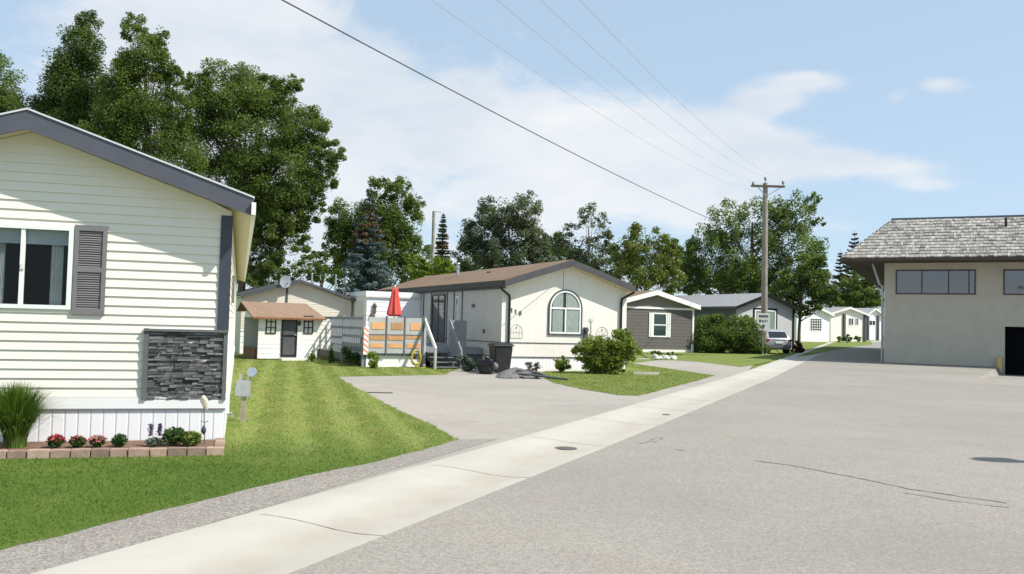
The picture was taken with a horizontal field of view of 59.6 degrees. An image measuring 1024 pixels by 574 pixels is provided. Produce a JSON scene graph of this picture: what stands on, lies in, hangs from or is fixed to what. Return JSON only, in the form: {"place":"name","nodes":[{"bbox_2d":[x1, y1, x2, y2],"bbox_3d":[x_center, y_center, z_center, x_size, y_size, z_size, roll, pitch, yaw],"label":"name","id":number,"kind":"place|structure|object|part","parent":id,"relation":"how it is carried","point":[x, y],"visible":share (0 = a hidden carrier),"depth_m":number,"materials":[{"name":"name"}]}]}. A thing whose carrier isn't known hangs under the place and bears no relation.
{"place":"outdoors","nodes":[
{"label":"outdoors","id":0,"kind":"place"},
{"bbox_2d":[0,381,72,448],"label":"ornamental grass","id":1,"kind":"object","parent":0,"point":[19,410],"depth_m":10.33,"materials":[{"name":"green plant"}]},
{"bbox_2d":[0,352,459,549],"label":"lawn","id":2,"kind":"structure","parent":0,"point":[212,475],"depth_m":10.37,"materials":[{"name":"green plant"}]},
{"bbox_2d":[0,438,224,458],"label":"flower bed","id":3,"kind":"object","parent":2,"relation":"on","point":[130,448],"visible":0.69,"depth_m":10.44,"materials":[{"name":"soil"}]},
{"bbox_2d":[45,434,66,447],"bbox_3d":[-5.352,1.807,10.483,0.217,0.190,0.228,1,-2,0],"label":"flowering plant","id":4,"kind":"object","parent":3,"relation":"on","point":[57,440],"visible":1,"depth_m":10.44,"materials":[{"name":"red plant"}]},
{"bbox_2d":[68,435,87,446],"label":"flowering plant","id":5,"kind":"object","parent":3,"relation":"on","point":[76,441],"visible":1,"depth_m":10.51,"materials":[{"name":"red plant"}]},
{"bbox_2d":[88,434,107,446],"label":"flowering plant","id":6,"kind":"object","parent":3,"relation":"on","point":[96,440],"visible":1,"depth_m":10.58,"materials":[{"name":"pink plant"}]},
{"bbox_2d":[111,433,128,446],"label":"leafy plant","id":7,"kind":"object","parent":3,"relation":"on","point":[119,440],"visible":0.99,"depth_m":10.64,"materials":[{"name":"green plant"}]},
{"bbox_2d":[144,423,164,446],"bbox_3d":[-4.318,1.792,10.798,0.252,0.299,0.253,1,-2,0],"label":"salvia plant","id":8,"kind":"object","parent":3,"relation":"on","point":[156,441],"visible":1,"depth_m":10.78,"materials":[{"name":"green plant"}]},
{"bbox_2d":[162,426,186,444],"bbox_3d":[-4.123,1.824,10.912,0.317,0.254,0.319,1,-2,0],"label":"leafy plant","id":9,"kind":"object","parent":3,"relation":"on","point":[174,434],"visible":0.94,"depth_m":10.85,"materials":[{"name":"green plant"}]},
{"bbox_2d":[179,431,201,445],"bbox_3d":[-3.924,1.857,10.912,0.281,0.221,0.292,1,-2,0],"label":"hosta plant","id":10,"kind":"object","parent":3,"relation":"on","point":[192,438],"visible":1,"depth_m":10.85,"materials":[{"name":"green plant"}]},
{"bbox_2d":[200,395,208,443],"bbox_3d":[-3.830,1.651,11.110,0.110,0.607,0.060,2,-3,-17],"label":"garden stake","id":11,"kind":"object","parent":3,"relation":"on","point":[204,401],"visible":1,"depth_m":11.10,"materials":[{"name":"grey paint"}]},
{"bbox_2d":[76,11,212,179],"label":"broadleaf tree","id":12,"kind":"object","parent":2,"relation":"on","point":[136,114],"visible":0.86,"depth_m":43.95,"materials":[{"name":"green plant"}]},
{"bbox_2d":[235,367,256,421],"bbox_3d":[-4.245,1.739,14.227,0.314,0.914,0.130,2,-2,-10],"label":"utility meter","id":13,"kind":"object","parent":2,"relation":"on","point":[243,389],"visible":0.98,"depth_m":14.20,"materials":[{"name":"grey metal"}]},
{"bbox_2d":[237,301,332,360],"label":"garden shed","id":14,"kind":"structure","parent":2,"relation":"on","point":[288,331],"depth_m":35.83,"materials":[{"name":"white paint"}]},
{"bbox_2d":[265,319,275,333],"bbox_3d":[-9.506,1.487,35.250,0.402,0.703,0.049,3,-3,-27],"label":"window","id":15,"kind":"structure","parent":14,"relation":"in","point":[270,323],"depth_m":35.23,"materials":[{"name":"glass"}]},
{"bbox_2d":[280,319,297,356],"bbox_3d":[-8.862,2.009,35.541,0.631,1.542,0.080,3,-3,-27],"label":"door","id":16,"kind":"structure","parent":14,"relation":"in","point":[289,328],"depth_m":35.54,"materials":[{"name":"black paint"}]},
{"bbox_2d":[303,316,313,333],"bbox_3d":[-8.185,1.515,35.925,0.386,0.717,0.049,3,-3,-27],"label":"window","id":17,"kind":"structure","parent":14,"relation":"in","point":[308,324],"depth_m":35.90,"materials":[{"name":"white glass"}]},
{"bbox_2d":[234,273,355,353],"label":"mobile home","id":18,"kind":"object","parent":2,"relation":"on","point":[322,301],"visible":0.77,"depth_m":40.42,"materials":[{"name":"beige"}]},
{"bbox_2d":[280,275,290,290],"bbox_3d":[-10.006,-0.171,39.628,0.436,0.701,0.393,0,-3,27],"label":"satellite dish","id":19,"kind":"object","parent":18,"relation":"attached to","point":[285,281],"visible":1,"depth_m":39.67,"materials":[{"name":"metal"}]},
{"bbox_2d":[308,350,315,360],"bbox_3d":[-7.751,2.681,34.726,0.290,0.486,0.326,0,-3,36],"label":"conifer","id":20,"kind":"object","parent":2,"relation":"on","point":[312,357],"visible":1,"depth_m":34.67,"materials":[{"name":"green plant"}]},
{"bbox_2d":[327,348,334,362],"bbox_3d":[-6.845,2.609,33.909,0.328,0.608,0.315,1,-2,0],"label":"conifer","id":21,"kind":"object","parent":2,"relation":"on","point":[331,356],"visible":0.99,"depth_m":33.87,"materials":[{"name":"green plant"}]},
{"bbox_2d":[340,346,360,365],"bbox_3d":[-5.852,2.519,32.523,0.836,0.732,0.482,1,-2,0],"label":"shrub","id":22,"kind":"object","parent":2,"relation":"on","point":[352,357],"visible":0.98,"depth_m":32.46,"materials":[{"name":"green plant"}]},
{"bbox_2d":[366,351,380,368],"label":"young shrub","id":23,"kind":"object","parent":2,"relation":"on","point":[370,356],"visible":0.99,"depth_m":31.15,"materials":[{"name":"green plant"}]},
{"bbox_2d":[350,291,420,356],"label":"annex","id":24,"kind":"object","parent":2,"relation":"on","point":[368,304],"visible":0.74,"depth_m":40.12,"materials":[{"name":"white paint"}]},
{"bbox_2d":[357,301,363,325],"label":"door","id":25,"kind":"structure","parent":24,"relation":"in","point":[360,303],"depth_m":40.29,"materials":[{"name":"beige"}]},
{"bbox_2d":[317,315,481,368],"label":"deck","id":26,"kind":"structure","parent":2,"relation":"on","point":[394,342],"depth_m":32.69,"materials":[{"name":"grey paint"}]},
{"bbox_2d":[387,285,401,317],"bbox_3d":[-4.667,1.102,35.556,0.606,2.377,0.622,3,-3,-25],"label":"patio umbrella","id":27,"kind":"object","parent":26,"relation":"on","point":[394,308],"visible":0.9,"depth_m":35.42,"materials":[{"name":"red fabric"}]},
{"bbox_2d":[410,350,425,367],"bbox_3d":[-3.407,2.601,32.407,0.532,0.648,0.323,1,-3,18],"label":"garden hose","id":28,"kind":"object","parent":26,"relation":"hanging from","point":[412,357],"visible":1,"depth_m":32.43,"materials":[{"name":"yellow plastic"}]},
{"bbox_2d":[0,439,495,573],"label":"road shoulder","id":29,"kind":"object","parent":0,"point":[33,557],"visible":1,"depth_m":7.32},
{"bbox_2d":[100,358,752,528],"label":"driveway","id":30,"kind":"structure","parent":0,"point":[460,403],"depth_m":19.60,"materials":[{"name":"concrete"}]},
{"bbox_2d":[456,354,475,371],"bbox_3d":[-1.498,2.630,30.890,0.922,0.607,0.552,1,-2,0],"label":"grey green shrub","id":31,"kind":"object","parent":30,"relation":"on","point":[468,364],"visible":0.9,"depth_m":30.81,"materials":[{"name":"green plant"}]},
{"bbox_2d":[475,356,493,373],"bbox_3d":[-0.902,2.614,29.555,0.629,0.630,0.408,1,-2,0],"label":"rubbish bag","id":32,"kind":"object","parent":30,"relation":"on","point":[485,365],"visible":0.98,"depth_m":29.41,"materials":[{"name":"plastic"}]},
{"bbox_2d":[492,362,497,373],"bbox_3d":[-0.562,2.692,29.547,0.220,0.409,0.196,1,-2,0],"label":"watering can","id":33,"kind":"object","parent":30,"relation":"on","point":[495,366],"visible":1,"depth_m":29.48,"materials":[{"name":"grey plastic"}]},
{"bbox_2d":[487,342,513,371],"bbox_3d":[-0.398,2.407,30.287,0.715,1.030,0.833,2,-3,-20],"label":"wheelie bin","id":34,"kind":"object","parent":30,"relation":"on","point":[500,354],"visible":0.93,"depth_m":29.98,"materials":[{"name":"plastic"}]},
{"bbox_2d":[524,362,532,370],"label":"garden plant","id":35,"kind":"object","parent":30,"relation":"on","point":[529,366],"visible":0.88,"depth_m":31.87,"materials":[{"name":"green plant"}]},
{"bbox_2d":[532,362,541,370],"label":"garden plant","id":36,"kind":"object","parent":30,"relation":"on","point":[536,366],"visible":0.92,"depth_m":31.87,"materials":[{"name":"green plant"}]},
{"bbox_2d":[0,0,1023,310],"label":"sky","id":37,"kind":"structure","parent":0,"point":[884,110],"materials":[{"name":"blue"}]},
{"bbox_2d":[541,359,713,395],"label":"lawn","id":38,"kind":"structure","parent":0,"point":[629,369],"depth_m":28.64,"materials":[{"name":"green plant"}]},
{"bbox_2d":[496,367,567,379],"bbox_3d":[0.596,2.686,27.813,2.266,0.328,1.195,1,-2,0],"label":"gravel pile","id":39,"kind":"object","parent":38,"relation":"on","point":[515,373],"visible":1,"depth_m":27.57,"materials":[{"name":"grey gravel"}]},
{"bbox_2d":[533,369,588,370],"bbox_3d":[2.035,3.031,32.569,2.800,0.090,0.080,3,-3,-25],"label":"bed edging","id":40,"kind":"object","parent":38,"relation":"on","point":[558,370],"visible":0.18,"depth_m":32.37,"materials":[{"name":"white paint"}]},
{"bbox_2d":[554,355,571,371],"bbox_3d":[1.796,2.749,31.915,0.615,0.621,0.533,3,-3,-33],"label":"shrub","id":41,"kind":"object","parent":38,"relation":"on","point":[561,366],"visible":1,"depth_m":31.85,"materials":[{"name":"green plant"}]},
{"bbox_2d":[571,328,642,373],"bbox_3d":[3.332,2.263,31.489,2.574,1.675,1.129,1,-2,0],"label":"leafy bush","id":42,"kind":"object","parent":38,"relation":"on","point":[611,355],"visible":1,"depth_m":31.28,"materials":[{"name":"green plant"}]},
{"bbox_2d":[633,372,658,374],"bbox_3d":[4.741,3.059,31.612,0.900,0.100,0.120,1,-2,3],"label":"timber edging","id":43,"kind":"object","parent":38,"relation":"on","point":[648,373],"visible":0.9,"depth_m":31.55,"materials":[{"name":"beige wood"}]},
{"bbox_2d":[289,341,1023,573],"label":"road","id":44,"kind":"structure","parent":0,"point":[711,495],"depth_m":8.98,"materials":[{"name":"grey asphalt"}]},
{"bbox_2d":[31,341,876,573],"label":"sidewalk","id":45,"kind":"structure","parent":44,"relation":"on","point":[257,542],"depth_m":8.10,"materials":[{"name":"concrete"}]},
{"bbox_2d":[264,514,383,535],"bbox_3d":[-1.592,1.922,7.237,1.361,0.047,0.078,0,-3,25],"label":"gutter joint","id":46,"kind":"object","parent":45,"relation":"on","point":[324,526],"visible":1,"depth_m":7.24,"materials":[{"name":"grey concrete"}]},
{"bbox_2d":[555,446,576,449],"bbox_3d":[0.740,2.212,12.267,0.310,0.012,0.310,1,-2,0],"label":"valve cover","id":47,"kind":"object","parent":45,"relation":"on","point":[566,448],"visible":1,"depth_m":12.20,"materials":[{"name":"metal"}]},
{"bbox_2d":[756,460,1006,502],"bbox_3d":[3.978,2.175,10.120,0.224,0.001,3.095,3,-3,-34],"label":"road crack","id":48,"kind":"object","parent":44,"relation":"on","point":[876,481],"visible":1,"depth_m":10.04,"materials":[{"name":"grey asphalt"}]},
{"bbox_2d":[841,215,1023,374],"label":"hall building","id":49,"kind":"structure","parent":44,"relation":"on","point":[952,290],"depth_m":46.52,"materials":[{"name":"paint"}]},
{"bbox_2d":[896,270,975,294],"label":"window","id":50,"kind":"structure","parent":49,"relation":"in","point":[945,282],"depth_m":47.04,"materials":[{"name":"grey glass"}]},
{"bbox_2d":[1003,269,1023,294],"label":"window","id":51,"kind":"structure","parent":49,"relation":"in","point":[1013,279],"depth_m":45.50,"materials":[{"name":"grey glass"}]},
{"bbox_2d":[1005,327,1023,374],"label":"overhead door","id":52,"kind":"structure","parent":49,"relation":"in","point":[1014,336],"depth_m":45.74,"materials":[{"name":"black metal"}]},
{"bbox_2d":[903,492,1005,506],"bbox_3d":[4.434,2.139,8.970,0.993,0.001,0.106,-1,-3,42],"label":"road crack","id":53,"kind":"object","parent":44,"relation":"on","point":[953,500],"visible":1,"depth_m":8.96,"materials":[{"name":"grey asphalt"}]},
{"bbox_2d":[996,357,1004,374],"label":"bollard","id":54,"kind":"object","parent":44,"relation":"on","point":[999,362],"visible":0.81,"depth_m":45.24,"materials":[{"name":"yellow paint"}]},
{"bbox_2d":[473,340,880,369],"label":"grass ground","id":55,"kind":"structure","parent":0,"point":[774,355],"depth_m":51.21,"materials":[{"name":"green plant"}]},
{"bbox_2d":[0,50,47,112],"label":"broadleaf tree","id":56,"kind":"object","parent":55,"relation":"on","point":[10,98],"visible":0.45,"depth_m":46.21,"materials":[{"name":"green plant"}]},
{"bbox_2d":[29,9,129,132],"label":"broadleaf tree","id":57,"kind":"object","parent":55,"relation":"on","point":[68,95],"visible":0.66,"depth_m":45.85,"materials":[{"name":"green plant"}]},
{"bbox_2d":[0,108,255,441],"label":"mobile home","id":58,"kind":"object","parent":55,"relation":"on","point":[123,268],"visible":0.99,"depth_m":11.27,"materials":[{"name":"beige plastic"}]},
{"bbox_2d":[0,223,74,309],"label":"window","id":59,"kind":"structure","parent":58,"relation":"in","point":[36,261],"depth_m":11.20,"materials":[{"name":"white paint"}]},
{"bbox_2d":[162,57,346,297],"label":"broadleaf tree","id":60,"kind":"object","parent":55,"relation":"on","point":[284,207],"visible":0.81,"depth_m":46.64,"materials":[{"name":"green plant"}]},
{"bbox_2d":[237,254,328,287],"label":"broadleaf tree","id":61,"kind":"object","parent":55,"relation":"on","point":[304,271],"visible":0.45,"depth_m":51.97,"materials":[{"name":"green plant"}]},
{"bbox_2d":[300,250,343,289],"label":"broadleaf tree","id":62,"kind":"object","parent":55,"relation":"on","point":[325,258],"visible":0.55,"depth_m":69.91,"materials":[{"name":"green plant"}]},
{"bbox_2d":[332,191,395,296],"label":"blue spruce","id":63,"kind":"object","parent":55,"relation":"on","point":[366,272],"visible":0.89,"depth_m":48.71,"materials":[{"name":"green plant"}]},
{"bbox_2d":[321,176,431,290],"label":"poplar tree","id":64,"kind":"object","parent":55,"relation":"on","point":[396,227],"visible":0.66,"depth_m":59.73,"materials":[{"name":"green plant"}]},
{"bbox_2d":[403,252,459,278],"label":"tree","id":65,"kind":"object","parent":55,"relation":"on","point":[423,267],"visible":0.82,"depth_m":55.97,"materials":[{"name":"green plant"}]},
{"bbox_2d":[427,211,440,270],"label":"utility pole","id":66,"kind":"object","parent":55,"relation":"on","point":[432,245],"visible":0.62,"depth_m":66.12,"materials":[{"name":"grey wood"}]},
{"bbox_2d":[434,212,452,272],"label":"spruce tree","id":67,"kind":"object","parent":55,"relation":"on","point":[441,245],"visible":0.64,"depth_m":72.04,"materials":[{"name":"green plant"}]},
{"bbox_2d":[450,189,558,271],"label":"poplar tree","id":68,"kind":"object","parent":55,"relation":"on","point":[474,236],"visible":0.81,"depth_m":75.62,"materials":[{"name":"green plant"}]},
{"bbox_2d":[376,259,637,368],"bbox_3d":[-1.216,1.124,40.565,5.790,4.512,16.250,3,-3,-25],"label":"mobile home","id":69,"kind":"object","parent":55,"relation":"on","point":[545,314],"visible":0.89,"depth_m":33.77,"materials":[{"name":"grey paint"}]},
{"bbox_2d":[430,294,445,342],"bbox_3d":[-3.176,1.339,38.402,0.063,2.060,1.600,3,-3,-25],"label":"sliding door","id":70,"kind":"structure","parent":69,"relation":"in","point":[438,303],"depth_m":38.34,"materials":[{"name":"grey glass"}]},
{"bbox_2d":[455,296,458,319],"bbox_3d":[-2.245,1.079,36.441,0.049,1.400,0.350,3,-3,-25],"label":"side window","id":71,"kind":"structure","parent":69,"relation":"in","point":[456,297],"depth_m":36.46,"materials":[{"name":"grey glass"}]},
{"bbox_2d":[548,289,582,335],"bbox_3d":[2.010,0.948,33.573,1.440,1.725,0.048,3,-3,-25],"label":"arched window","id":72,"kind":"structure","parent":69,"relation":"in","point":[565,308],"depth_m":33.58,"materials":[{"name":"white glass"}]},
{"bbox_2d":[430,231,692,283],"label":"broadleaf tree","id":73,"kind":"object","parent":55,"relation":"on","point":[555,236],"visible":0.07,"depth_m":87.60,"materials":[{"name":"green plant"}]},
{"bbox_2d":[550,202,623,276],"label":"poplar tree","id":74,"kind":"object","parent":55,"relation":"on","point":[562,242],"visible":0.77,"depth_m":80.01,"materials":[{"name":"green plant"}]},
{"bbox_2d":[608,221,687,295],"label":"poplar tree","id":75,"kind":"object","parent":55,"relation":"on","point":[658,276],"visible":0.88,"depth_m":73.77,"materials":[{"name":"green plant"}]},
{"bbox_2d":[626,290,700,352],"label":"mobile home","id":76,"kind":"object","parent":55,"relation":"on","point":[658,320],"visible":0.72,"depth_m":54.18,"materials":[{"name":"grey"}]},
{"bbox_2d":[652,313,666,336],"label":"window","id":77,"kind":"structure","parent":76,"relation":"in","point":[659,319],"depth_m":54.16,"materials":[{"name":"grey glass"}]},
{"bbox_2d":[675,269,783,298],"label":"broadleaf tree","id":78,"kind":"object","parent":55,"relation":"on","point":[678,288],"visible":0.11,"depth_m":83.89,"materials":[{"name":"green plant"}]},
{"bbox_2d":[676,293,800,348],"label":"mobile home","id":79,"kind":"object","parent":55,"relation":"on","point":[780,311],"visible":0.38,"depth_m":66.49,"materials":[{"name":"grey paint"}]},
{"bbox_2d":[753,308,776,328],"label":"window","id":80,"kind":"structure","parent":79,"relation":"in","point":[773,312],"depth_m":66.05,"materials":[{"name":"white paint"}]},
{"bbox_2d":[679,188,829,298],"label":"broadleaf tree","id":81,"kind":"object","parent":55,"relation":"on","point":[748,268],"visible":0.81,"depth_m":75.64,"materials":[{"name":"green plant"}]},
{"bbox_2d":[751,177,784,353],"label":"utility pole","id":82,"kind":"object","parent":55,"relation":"on","point":[764,288],"visible":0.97,"depth_m":57.06,"materials":[{"name":"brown wood"}]},
{"bbox_2d":[282,0,762,239],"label":"overhead wire","id":83,"kind":"object","parent":82,"relation":"attached to","point":[469,99],"visible":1,"depth_m":19.66,"materials":[{"name":"black metal"}]},
{"bbox_2d":[433,1,751,190],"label":"overhead wire","id":84,"kind":"object","parent":82,"relation":"attached to","point":[557,86],"visible":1,"depth_m":25.64,"materials":[{"name":"grey metal"}]},
{"bbox_2d":[500,2,749,180],"bbox_3d":[5.662,-6.759,33.859,0.009,2.439,50.505,0,-3,23],"label":"overhead wire","id":85,"kind":"object","parent":82,"relation":"attached to","point":[603,87],"visible":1,"depth_m":25.78,"materials":[{"name":"grey metal"}]},
{"bbox_2d":[541,0,758,174],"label":"overhead wire","id":86,"kind":"object","parent":82,"relation":"attached to","point":[637,88],"visible":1,"depth_m":26.47,"materials":[{"name":"grey metal"}]},
{"bbox_2d":[580,0,777,178],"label":"overhead wire","id":87,"kind":"object","parent":82,"relation":"attached to","point":[658,81],"visible":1,"depth_m":25.82,"materials":[{"name":"grey metal"}]},
{"bbox_2d":[752,329,791,352],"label":"parked car","id":88,"kind":"object","parent":55,"relation":"on","point":[777,339],"visible":0.52,"depth_m":56.93,"materials":[{"name":"silver metal"}]},
{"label":"rear window","id":89,"kind":"part","parent":88,"relation":"part of","materials":[{"name":"grey glass"}]},
{"bbox_2d":[641,351,770,366],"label":"lawn","id":90,"kind":"structure","parent":0,"point":[737,360],"depth_m":47.40,"materials":[{"name":"green plant"}]},
{"bbox_2d":[643,350,703,355],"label":"flower bed plants","id":91,"kind":"object","parent":90,"relation":"on","point":[659,352],"visible":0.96,"depth_m":50.34,"materials":[{"name":"green plant"}]},
{"bbox_2d":[691,313,769,353],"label":"hedge","id":92,"kind":"object","parent":90,"relation":"on","point":[723,336],"visible":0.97,"depth_m":54.95,"materials":[{"name":"green plant"}]},
{"bbox_2d":[757,313,769,353],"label":"street sign","id":93,"kind":"object","parent":90,"relation":"on","point":[763,319],"visible":0.97,"depth_m":54.94,"materials":[{"name":"white metal"}]},
{"bbox_2d":[777,340,871,357],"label":"lawn","id":94,"kind":"structure","parent":0,"point":[834,345],"depth_m":79.97,"materials":[{"name":"green plant"}]},
{"bbox_2d":[790,340,804,352],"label":"wine bush","id":95,"kind":"object","parent":94,"relation":"on","point":[798,347],"visible":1,"depth_m":58.80,"materials":[{"name":"brown plant"}]},
{"bbox_2d":[770,252,843,342],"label":"broadleaf tree","id":96,"kind":"object","parent":94,"relation":"on","point":[807,284],"visible":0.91,"depth_m":71.85,"materials":[{"name":"green plant"}]},
{"bbox_2d":[794,305,834,341],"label":"mobile home","id":97,"kind":"object","parent":94,"relation":"on","point":[814,327],"visible":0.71,"depth_m":98.05,"materials":[{"name":"white paint"}]},
{"bbox_2d":[810,318,821,330],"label":"window","id":98,"kind":"structure","parent":97,"relation":"in","point":[815,323],"depth_m":98.08,"materials":[{"name":"white paint"}]},
{"bbox_2d":[804,242,834,305],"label":"spruce tree","id":99,"kind":"object","parent":94,"relation":"on","point":[813,299],"visible":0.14,"depth_m":114.65,"materials":[{"name":"green plant"}]},
{"bbox_2d":[825,253,844,306],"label":"spruce tree","id":100,"kind":"object","parent":94,"relation":"on","point":[840,255],"visible":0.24,"depth_m":144.16,"materials":[{"name":"green plant"}]},
{"bbox_2d":[823,307,869,341],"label":"mobile home","id":101,"kind":"object","parent":94,"relation":"on","point":[850,321],"visible":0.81,"depth_m":104.84,"materials":[{"name":"beige"}]},
{"bbox_2d":[848,318,853,325],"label":"window","id":102,"kind":"structure","parent":101,"relation":"in","point":[850,320],"depth_m":104.97,"materials":[{"name":"grey glass"}]},
{"bbox_2d":[855,318,858,325],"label":"window","id":103,"kind":"structure","parent":101,"relation":"in","point":[856,319],"depth_m":105.36,"materials":[{"name":"grey glass"}]},
{"bbox_2d":[841,334,852,342],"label":"round shrub","id":104,"kind":"object","parent":94,"relation":"on","point":[847,339],"visible":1,"depth_m":97.83,"materials":[{"name":"green plant"}]},
{"bbox_2d":[824,269,880,308],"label":"broadleaf tree","id":105,"kind":"object","parent":94,"relation":"on","point":[865,296],"visible":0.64,"depth_m":135.41,"materials":[{"name":"green plant"}]},
{"bbox_2d":[838,231,869,307],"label":"spruce tree","id":106,"kind":"object","parent":94,"relation":"on","point":[845,266],"visible":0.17,"depth_m":140.18,"materials":[{"name":"green plant"}]},
{"bbox_2d":[853,335,861,341],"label":"round shrub","id":107,"kind":"object","parent":94,"relation":"on","point":[856,337],"visible":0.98,"depth_m":103.73,"materials":[{"name":"green plant"}]},
{"bbox_2d":[855,308,880,339],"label":"mobile home","id":108,"kind":"object","parent":94,"relation":"on","point":[873,328],"visible":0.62,"depth_m":117.39,"materials":[{"name":"white paint"}]},
{"bbox_2d":[869,320,875,325],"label":"window","id":109,"kind":"structure","parent":108,"relation":"in","point":[871,322],"depth_m":117.26,"materials":[{"name":"white paint"}]}
]}

